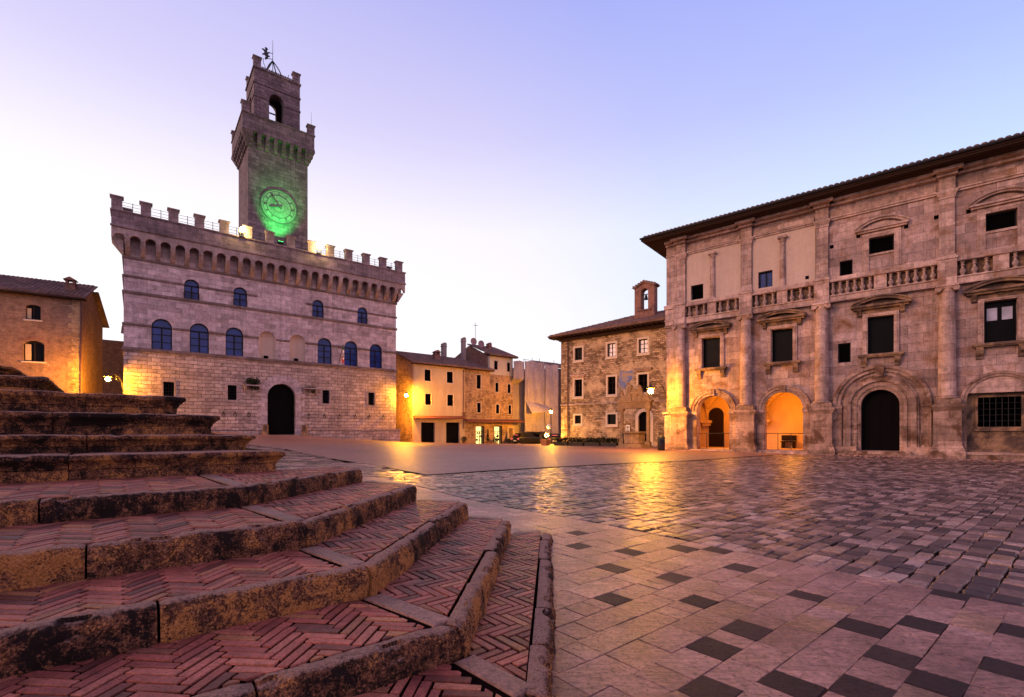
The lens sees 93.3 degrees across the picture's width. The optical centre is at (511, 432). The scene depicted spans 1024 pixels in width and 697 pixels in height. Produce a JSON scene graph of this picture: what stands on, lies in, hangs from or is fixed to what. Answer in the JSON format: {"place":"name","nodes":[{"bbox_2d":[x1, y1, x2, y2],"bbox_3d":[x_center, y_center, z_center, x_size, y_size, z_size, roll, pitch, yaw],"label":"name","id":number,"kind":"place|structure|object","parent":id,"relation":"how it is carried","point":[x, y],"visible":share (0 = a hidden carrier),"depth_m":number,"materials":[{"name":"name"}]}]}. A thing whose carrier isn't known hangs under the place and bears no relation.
{"place":"outdoors","nodes":[
{"label":"outdoors","id":0,"kind":"place"},
{"bbox_2d":[211,432,786,475],"bbox_3d":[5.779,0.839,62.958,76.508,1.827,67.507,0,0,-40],"label":"brick plaza","id":1,"kind":"structure","parent":0,"point":[427,458],"depth_m":23.88,"materials":[{"name":"stone"}]},
{"bbox_2d":[0,274,109,393],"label":"brick house","id":2,"kind":"structure","parent":1,"relation":"on","point":[51,330],"depth_m":37.45,"materials":[{"name":"brown brick"}]},
{"bbox_2d":[23,305,42,321],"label":"window","id":3,"kind":"structure","parent":2,"relation":"in","point":[33,312],"depth_m":36.83,"materials":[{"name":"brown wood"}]},
{"bbox_2d":[21,341,45,363],"bbox_3d":[-36.352,-6.177,36.823,1.397,1.705,0.363,0,0,-31],"label":"window","id":4,"kind":"structure","parent":2,"relation":"in","point":[34,351],"depth_m":36.86,"materials":[{"name":"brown wood"}]},
{"bbox_2d":[103,327,123,393],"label":"lane house","id":5,"kind":"structure","parent":1,"relation":"on","point":[113,360],"depth_m":53.77,"materials":[{"name":"brown brick"}]},
{"bbox_2d":[110,47,405,441],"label":"town hall","id":6,"kind":"structure","parent":1,"relation":"on","point":[213,322],"depth_m":45.13,"materials":[{"name":"stone"}]},
{"bbox_2d":[103,373,123,393],"bbox_3d":[-30.988,-3.818,37.546,0.629,1.535,1.448,0,0,0],"label":"wall lamp","id":7,"kind":"object","parent":6,"relation":"attached to","point":[107,376],"visible":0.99,"depth_m":37.31,"materials":[{"name":"metal"}]},
{"bbox_2d":[151,319,171,349],"bbox_3d":[-28.763,-8.060,39.727,1.370,2.520,0.135,0,0,-38],"label":"window","id":8,"kind":"structure","parent":6,"relation":"in","point":[161,330],"depth_m":39.67,"materials":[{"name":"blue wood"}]},
{"bbox_2d":[161,379,175,396],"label":"window","id":9,"kind":"structure","parent":6,"relation":"in","point":[168,387],"depth_m":39.96,"materials":[{"name":"black"}]},
{"bbox_2d":[184,280,198,299],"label":"window","id":10,"kind":"structure","parent":6,"relation":"in","point":[190,286],"depth_m":40.89,"materials":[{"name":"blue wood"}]},
{"bbox_2d":[190,324,208,353],"bbox_3d":[-26.717,-8.060,41.313,1.370,2.520,0.135,0,0,-38],"label":"window","id":11,"kind":"structure","parent":6,"relation":"in","point":[199,334],"depth_m":41.27,"materials":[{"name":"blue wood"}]},
{"bbox_2d":[226,383,238,401],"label":"window","id":12,"kind":"structure","parent":6,"relation":"in","point":[230,387],"depth_m":42.78,"materials":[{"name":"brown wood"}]},
{"bbox_2d":[226,328,242,355],"bbox_3d":[-24.654,-8.060,42.913,1.370,2.520,0.135,0,0,-38],"label":"window","id":13,"kind":"structure","parent":6,"relation":"in","point":[234,337],"depth_m":42.87,"materials":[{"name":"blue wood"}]},
{"bbox_2d":[234,288,246,306],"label":"window","id":14,"kind":"structure","parent":6,"relation":"in","point":[239,293],"depth_m":43.13,"materials":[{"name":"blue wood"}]},
{"bbox_2d":[238,227,244,236],"bbox_3d":[-23.430,-17.455,42.002,0.520,0.750,0.655,0,0,-38],"label":"floodlight","id":15,"kind":"object","parent":6,"relation":"on","point":[241,230],"visible":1,"depth_m":41.95,"materials":[{"name":"metal"}]},
{"bbox_2d":[243,377,262,391],"bbox_3d":[-23.187,-4.387,43.288,1.500,1.374,0.775,0,0,-38],"label":"wall planter","id":16,"kind":"object","parent":6,"relation":"attached to","point":[253,383],"visible":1,"depth_m":43.22,"materials":[{"name":"stone"}]},
{"bbox_2d":[268,384,293,434],"bbox_3d":[-21.747,-2.085,45.429,2.380,4.970,0.120,0,0,-38],"label":"door","id":17,"kind":"structure","parent":6,"relation":"in","point":[280,397],"depth_m":45.39,"materials":[{"name":"brown wood"}]},
{"bbox_2d":[301,386,318,394],"bbox_3d":[-19.293,-4.106,46.279,1.500,0.811,0.644,0,0,-38],"label":"wall planter","id":18,"kind":"object","parent":6,"relation":"attached to","point":[314,389],"visible":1,"depth_m":46.26,"materials":[{"name":"stone"}]},
{"bbox_2d":[312,300,322,317],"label":"window","id":19,"kind":"structure","parent":6,"relation":"in","point":[317,306],"depth_m":47.19,"materials":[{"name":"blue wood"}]},
{"bbox_2d":[315,245,321,253],"bbox_3d":[-18.332,-17.455,45.954,0.520,0.750,0.655,0,0,-38],"label":"floodlight","id":20,"kind":"object","parent":6,"relation":"on","point":[318,247],"visible":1,"depth_m":45.92,"materials":[{"name":"metal"}]},
{"bbox_2d":[318,338,330,363],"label":"window","id":21,"kind":"structure","parent":6,"relation":"in","point":[324,345],"depth_m":47.63,"materials":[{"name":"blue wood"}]},
{"bbox_2d":[321,388,330,404],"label":"window","id":22,"kind":"structure","parent":6,"relation":"in","point":[325,392],"depth_m":47.69,"materials":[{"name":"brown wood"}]},
{"bbox_2d":[339,344,343,362],"bbox_3d":[-16.801,-7.738,47.808,0.394,1.856,1.342,0,0,-38],"label":"flag","id":23,"kind":"object","parent":6,"relation":"attached to","point":[342,360],"visible":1,"depth_m":47.60,"materials":[{"name":"fabric"}]},
{"bbox_2d":[344,341,356,365],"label":"window","id":24,"kind":"structure","parent":6,"relation":"in","point":[350,349],"depth_m":49.22,"materials":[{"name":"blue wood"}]},
{"bbox_2d":[357,307,366,323],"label":"window","id":25,"kind":"structure","parent":6,"relation":"in","point":[362,313],"depth_m":49.99,"materials":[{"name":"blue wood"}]},
{"bbox_2d":[367,391,375,406],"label":"window","id":26,"kind":"structure","parent":6,"relation":"in","point":[371,397],"depth_m":50.57,"materials":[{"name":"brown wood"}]},
{"bbox_2d":[370,344,380,367],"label":"window","id":27,"kind":"structure","parent":6,"relation":"in","point":[375,351],"depth_m":50.83,"materials":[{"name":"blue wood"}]},
{"bbox_2d":[263,424,268,434],"bbox_3d":[-22.067,-0.010,43.346,0.480,1.520,0.480,0,0,0],"label":"stone post","id":28,"kind":"object","parent":1,"relation":"on","point":[265,430],"visible":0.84,"depth_m":43.16,"materials":[{"name":"beige stone"}]},
{"bbox_2d":[0,365,555,696],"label":"church steps","id":29,"kind":"structure","parent":1,"relation":"on","point":[154,546],"depth_m":2.69,"materials":[{"name":"brick"}]},
{"bbox_2d":[302,425,306,435],"bbox_3d":[-19.459,-0.010,45.367,0.480,1.520,0.480,0,0,0],"label":"stone post","id":30,"kind":"object","parent":1,"relation":"on","point":[304,430],"visible":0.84,"depth_m":45.17,"materials":[{"name":"beige stone"}]},
{"bbox_2d":[396,350,467,442],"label":"cream house","id":31,"kind":"structure","parent":1,"relation":"on","point":[430,407],"depth_m":55.58,"materials":[{"name":"paint"}]},
{"bbox_2d":[421,422,433,442],"bbox_3d":[-9.654,0.120,54.895,1.732,2.632,0.124,0,0,-38],"label":"garage door","id":32,"kind":"structure","parent":31,"relation":"in","point":[427,429],"depth_m":54.90,"materials":[{"name":"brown wood"}]},
{"bbox_2d":[424,369,431,381],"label":"window","id":33,"kind":"structure","parent":31,"relation":"in","point":[428,372],"depth_m":54.78,"materials":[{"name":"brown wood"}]},
{"bbox_2d":[425,393,431,405],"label":"window","id":34,"kind":"structure","parent":31,"relation":"in","point":[428,396],"depth_m":54.86,"materials":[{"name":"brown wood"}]},
{"bbox_2d":[446,371,453,383],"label":"window","id":35,"kind":"structure","parent":31,"relation":"in","point":[450,374],"depth_m":56.54,"materials":[{"name":"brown wood"}]},
{"bbox_2d":[447,394,453,406],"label":"window","id":36,"kind":"structure","parent":31,"relation":"in","point":[450,397],"depth_m":56.62,"materials":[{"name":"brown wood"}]},
{"bbox_2d":[446,422,457,442],"bbox_3d":[-7.094,0.144,56.880,1.818,2.775,0.124,0,0,-38],"label":"garage door","id":37,"kind":"structure","parent":31,"relation":"in","point":[451,427],"depth_m":56.83,"materials":[{"name":"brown wood"}]},
{"bbox_2d":[447,357,494,443],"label":"stone house","id":38,"kind":"structure","parent":1,"relation":"on","point":[477,390],"depth_m":58.96,"materials":[{"name":"brown stone"}]},
{"bbox_2d":[476,374,480,388],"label":"window","id":39,"kind":"structure","parent":38,"relation":"in","point":[477,375],"depth_m":58.97,"materials":[{"name":"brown wood"}]},
{"bbox_2d":[477,402,480,412],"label":"window","id":40,"kind":"structure","parent":38,"relation":"in","point":[478,403],"depth_m":59.06,"materials":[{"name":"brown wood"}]},
{"bbox_2d":[476,426,483,443],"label":"shop window","id":41,"kind":"structure","parent":38,"relation":"in","point":[478,428],"depth_m":59.50,"materials":[{"name":"yellow glass"}]},
{"bbox_2d":[464,419,524,421],"bbox_3d":[-2.003,-1.515,59.676,8.300,0.470,1.230,0,0,-38],"label":"shop awning","id":42,"kind":"object","parent":38,"relation":"attached to","point":[490,420],"visible":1,"depth_m":59.30,"materials":[{"name":"brown"}]},
{"bbox_2d":[440,323,518,443],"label":"tall house","id":43,"kind":"structure","parent":1,"relation":"on","point":[499,361],"depth_m":61.36,"materials":[{"name":"paint"}]},
{"bbox_2d":[494,360,497,369],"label":"window","id":44,"kind":"structure","parent":43,"relation":"in","point":[495,361],"depth_m":60.62,"materials":[{"name":"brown wood"}]},
{"bbox_2d":[495,382,498,392],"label":"window","id":45,"kind":"structure","parent":43,"relation":"in","point":[496,383],"depth_m":60.71,"materials":[{"name":"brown wood"}]},
{"bbox_2d":[496,404,499,413],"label":"window","id":46,"kind":"structure","parent":43,"relation":"in","point":[497,406],"depth_m":60.79,"materials":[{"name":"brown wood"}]},
{"bbox_2d":[494,426,501,443],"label":"shop window","id":47,"kind":"structure","parent":43,"relation":"in","point":[496,428],"depth_m":61.13,"materials":[{"name":"yellow glass"}]},
{"bbox_2d":[507,362,510,371],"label":"window","id":48,"kind":"structure","parent":43,"relation":"in","point":[508,363],"depth_m":61.87,"materials":[{"name":"black glass"}]},
{"bbox_2d":[508,405,511,414],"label":"window","id":49,"kind":"structure","parent":43,"relation":"in","point":[509,406],"depth_m":61.96,"materials":[{"name":"black glass"}]},
{"bbox_2d":[486,429,489,443],"bbox_3d":[-2.933,0.533,59.033,0.502,2.038,0.516,0,0,45],"label":"potted plant","id":50,"kind":"object","parent":1,"relation":"on","point":[487,439],"visible":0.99,"depth_m":58.96,"materials":[{"name":"green plant"}]},
{"bbox_2d":[511,433,541,443],"bbox_3d":[1.869,0.728,60.091,3.900,1.450,1.760,0,0,-38],"label":"parked car","id":51,"kind":"object","parent":1,"relation":"on","point":[523,438],"visible":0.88,"depth_m":59.17,"materials":[{"name":"paint"}]},
{"bbox_2d":[511,359,558,443],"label":"sheeted building","id":52,"kind":"structure","parent":1,"relation":"on","point":[535,392],"depth_m":63.46,"materials":[{"name":"grey fabric"}]},
{"bbox_2d":[540,433,550,445],"bbox_3d":[3.338,0.638,48.060,0.816,1.365,0.800,0,0,40],"label":"terracotta planter","id":53,"kind":"object","parent":1,"relation":"on","point":[545,441],"visible":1,"depth_m":47.85,"materials":[{"name":"orange ceramic"}]},
{"bbox_2d":[535,361,560,432],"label":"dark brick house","id":54,"kind":"structure","parent":1,"relation":"on","point":[559,400],"depth_m":69.11,"materials":[{"name":"brick"}]},
{"bbox_2d":[549,408,552,443],"bbox_3d":[4.590,-0.846,57.000,0.600,4.229,0.585,0,0,0],"label":"street lamp","id":55,"kind":"object","parent":1,"relation":"on","point":[550,428],"visible":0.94,"depth_m":56.96,"materials":[{"name":"metal"}]},
{"bbox_2d":[549,433,560,442],"bbox_3d":[5.564,0.764,61.260,1.760,1.450,3.900,0,0,10],"label":"parked car","id":56,"kind":"object","parent":1,"relation":"on","point":[555,435],"visible":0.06,"depth_m":59.63,"materials":[{"name":"paint"}]},
{"bbox_2d":[553,436,568,445],"bbox_3d":[4.866,0.795,47.558,1.884,0.969,0.665,0,0,40],"label":"hedge trough","id":57,"kind":"object","parent":1,"relation":"on","point":[558,442],"visible":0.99,"depth_m":47.40,"materials":[{"name":"metal"}]},
{"bbox_2d":[568,436,584,445],"bbox_3d":[6.216,0.805,46.458,1.922,0.950,0.662,0,0,40],"label":"hedge trough","id":58,"kind":"object","parent":1,"relation":"on","point":[579,441],"visible":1,"depth_m":46.27,"materials":[{"name":"metal"}]},
{"bbox_2d":[583,437,601,445],"bbox_3d":[7.544,0.809,45.331,1.927,0.942,0.649,0,0,40],"label":"hedge trough","id":59,"kind":"object","parent":1,"relation":"on","point":[589,441],"visible":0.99,"depth_m":45.18,"materials":[{"name":"metal"}]},
{"bbox_2d":[547,280,665,446],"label":"bell gable house","id":60,"kind":"structure","parent":1,"relation":"on","point":[604,365],"depth_m":46.41,"materials":[{"name":"brown stone"}]},
{"bbox_2d":[572,413,582,425],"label":"window","id":61,"kind":"structure","parent":60,"relation":"in","point":[579,417],"depth_m":48.83,"materials":[{"name":"beige stone"}]},
{"bbox_2d":[572,345,583,362],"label":"window","id":62,"kind":"structure","parent":60,"relation":"in","point":[579,351],"depth_m":48.76,"materials":[{"name":"beige stone"}]},
{"bbox_2d":[572,377,583,398],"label":"window","id":63,"kind":"structure","parent":60,"relation":"in","point":[579,383],"depth_m":48.81,"materials":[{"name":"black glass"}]},
{"bbox_2d":[605,341,617,359],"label":"window","id":64,"kind":"structure","parent":60,"relation":"in","point":[611,349],"depth_m":46.43,"materials":[{"name":"white wood"}]},
{"bbox_2d":[605,374,617,396],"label":"window","id":65,"kind":"structure","parent":60,"relation":"in","point":[612,380],"depth_m":46.45,"materials":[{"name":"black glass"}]},
{"bbox_2d":[605,412,617,426],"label":"window","id":66,"kind":"structure","parent":60,"relation":"in","point":[611,417],"depth_m":46.40,"materials":[{"name":"beige stone"}]},
{"bbox_2d":[636,336,649,355],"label":"window","id":67,"kind":"structure","parent":60,"relation":"in","point":[645,343],"depth_m":44.34,"materials":[{"name":"white wood"}]},
{"bbox_2d":[636,372,649,394],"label":"window","id":68,"kind":"structure","parent":60,"relation":"in","point":[643,379],"depth_m":44.41,"materials":[{"name":"black glass"}]},
{"bbox_2d":[600,436,618,445],"bbox_3d":[8.897,0.795,44.210,1.877,0.970,0.646,0,0,40],"label":"hedge trough","id":69,"kind":"object","parent":1,"relation":"on","point":[614,440],"visible":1,"depth_m":44.05,"materials":[{"name":"metal"}]},
{"bbox_2d":[616,384,653,447],"bbox_3d":[9.800,-1.054,38.600,2.964,5.608,2.772,0,0,17],"label":"stone well","id":70,"kind":"object","parent":1,"relation":"on","point":[636,398],"visible":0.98,"depth_m":38.08,"materials":[{"name":"beige stone"}]},
{"bbox_2d":[657,435,664,449],"bbox_3d":[9.750,0.630,31.598,0.500,1.000,0.505,0,0,0],"label":"litter bin","id":71,"kind":"object","parent":1,"relation":"on","point":[660,442],"visible":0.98,"depth_m":31.42,"materials":[{"name":"metal"}]},
{"bbox_2d":[640,131,1023,460],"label":"arcaded palace","id":72,"kind":"structure","parent":1,"relation":"on","point":[879,313],"depth_m":26.47,"materials":[{"name":"stone"}]},
{"bbox_2d":[646,381,666,400],"bbox_3d":[9.779,-2.668,32.315,0.585,1.536,3.196,0,0,39],"label":"wall lamp","id":73,"kind":"object","parent":72,"relation":"attached to","point":[650,388],"visible":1,"depth_m":31.43,"materials":[{"name":"metal"}]},
{"bbox_2d":[692,285,702,299],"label":"window","id":74,"kind":"structure","parent":72,"relation":"in","point":[697,291],"depth_m":32.43,"materials":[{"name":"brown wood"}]},
{"bbox_2d":[689,320,731,378],"bbox_3d":[12.985,-5.440,31.586,2.570,3.720,0.850,0,0,40],"label":"window","id":75,"kind":"structure","parent":72,"relation":"in","point":[713,347],"depth_m":31.71,"materials":[{"name":"beige stone"}]},
{"bbox_2d":[759,271,772,287],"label":"window","id":76,"kind":"structure","parent":72,"relation":"in","point":[762,276],"depth_m":29.79,"materials":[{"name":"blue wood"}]},
{"bbox_2d":[757,309,806,373],"bbox_3d":[16.150,-5.440,28.953,2.570,3.720,0.850,0,0,40],"label":"window","id":77,"kind":"structure","parent":72,"relation":"in","point":[784,341],"depth_m":29.05,"materials":[{"name":"beige stone"}]},
{"bbox_2d":[838,343,850,362],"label":"window","id":78,"kind":"structure","parent":72,"relation":"in","point":[844,350],"depth_m":27.22,"materials":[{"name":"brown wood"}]},
{"bbox_2d":[840,260,852,275],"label":"window","id":79,"kind":"structure","parent":72,"relation":"in","point":[846,268],"depth_m":27.16,"materials":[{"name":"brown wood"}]},
{"bbox_2d":[851,293,911,367],"bbox_3d":[19.762,-5.465,25.948,2.570,3.770,0.850,0,0,40],"label":"window","id":80,"kind":"structure","parent":72,"relation":"in","point":[880,335],"depth_m":26.04,"materials":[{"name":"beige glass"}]},
{"bbox_2d":[855,214,908,271],"bbox_3d":[19.841,-10.170,25.986,2.285,2.840,0.610,0,0,40],"label":"window","id":81,"kind":"structure","parent":72,"relation":"in","point":[888,244],"depth_m":25.99,"materials":[{"name":"beige stone"}]},
{"bbox_2d":[964,275,1023,359],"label":"window","id":82,"kind":"structure","parent":72,"relation":"in","point":[996,320],"depth_m":23.16,"materials":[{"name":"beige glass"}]},
{"bbox_2d":[968,186,1023,251],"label":"window","id":83,"kind":"structure","parent":72,"relation":"in","point":[1014,219],"depth_m":23.12,"materials":[{"name":"brown stone"}]},
{"bbox_2d":[0,0,1023,368],"label":"sky","id":84,"kind":"structure","parent":0,"point":[516,158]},
{"bbox_2d":[246,444,1023,606],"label":"sett paving","id":85,"kind":"structure","parent":0,"point":[955,526],"depth_m":7.65,"materials":[{"name":"stone"}]},
{"bbox_2d":[362,476,1023,696],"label":"travertine paving","id":86,"kind":"structure","parent":0,"point":[609,581],"depth_m":2.87,"materials":[{"name":"beige stone"}]},
{"bbox_2d":[569,546,1004,696],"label":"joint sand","id":87,"kind":"structure","parent":0,"point":[824,692],"depth_m":2.79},
{"bbox_2d":[665,449,1021,461],"bbox_3d":[18.603,1.207,24.977,22.755,0.244,0.684,0,0,40],"label":"cobble margin","id":88,"kind":"object","parent":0,"point":[843,455],"visible":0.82,"depth_m":25.70,"materials":[{"name":"stone"}]}
]}

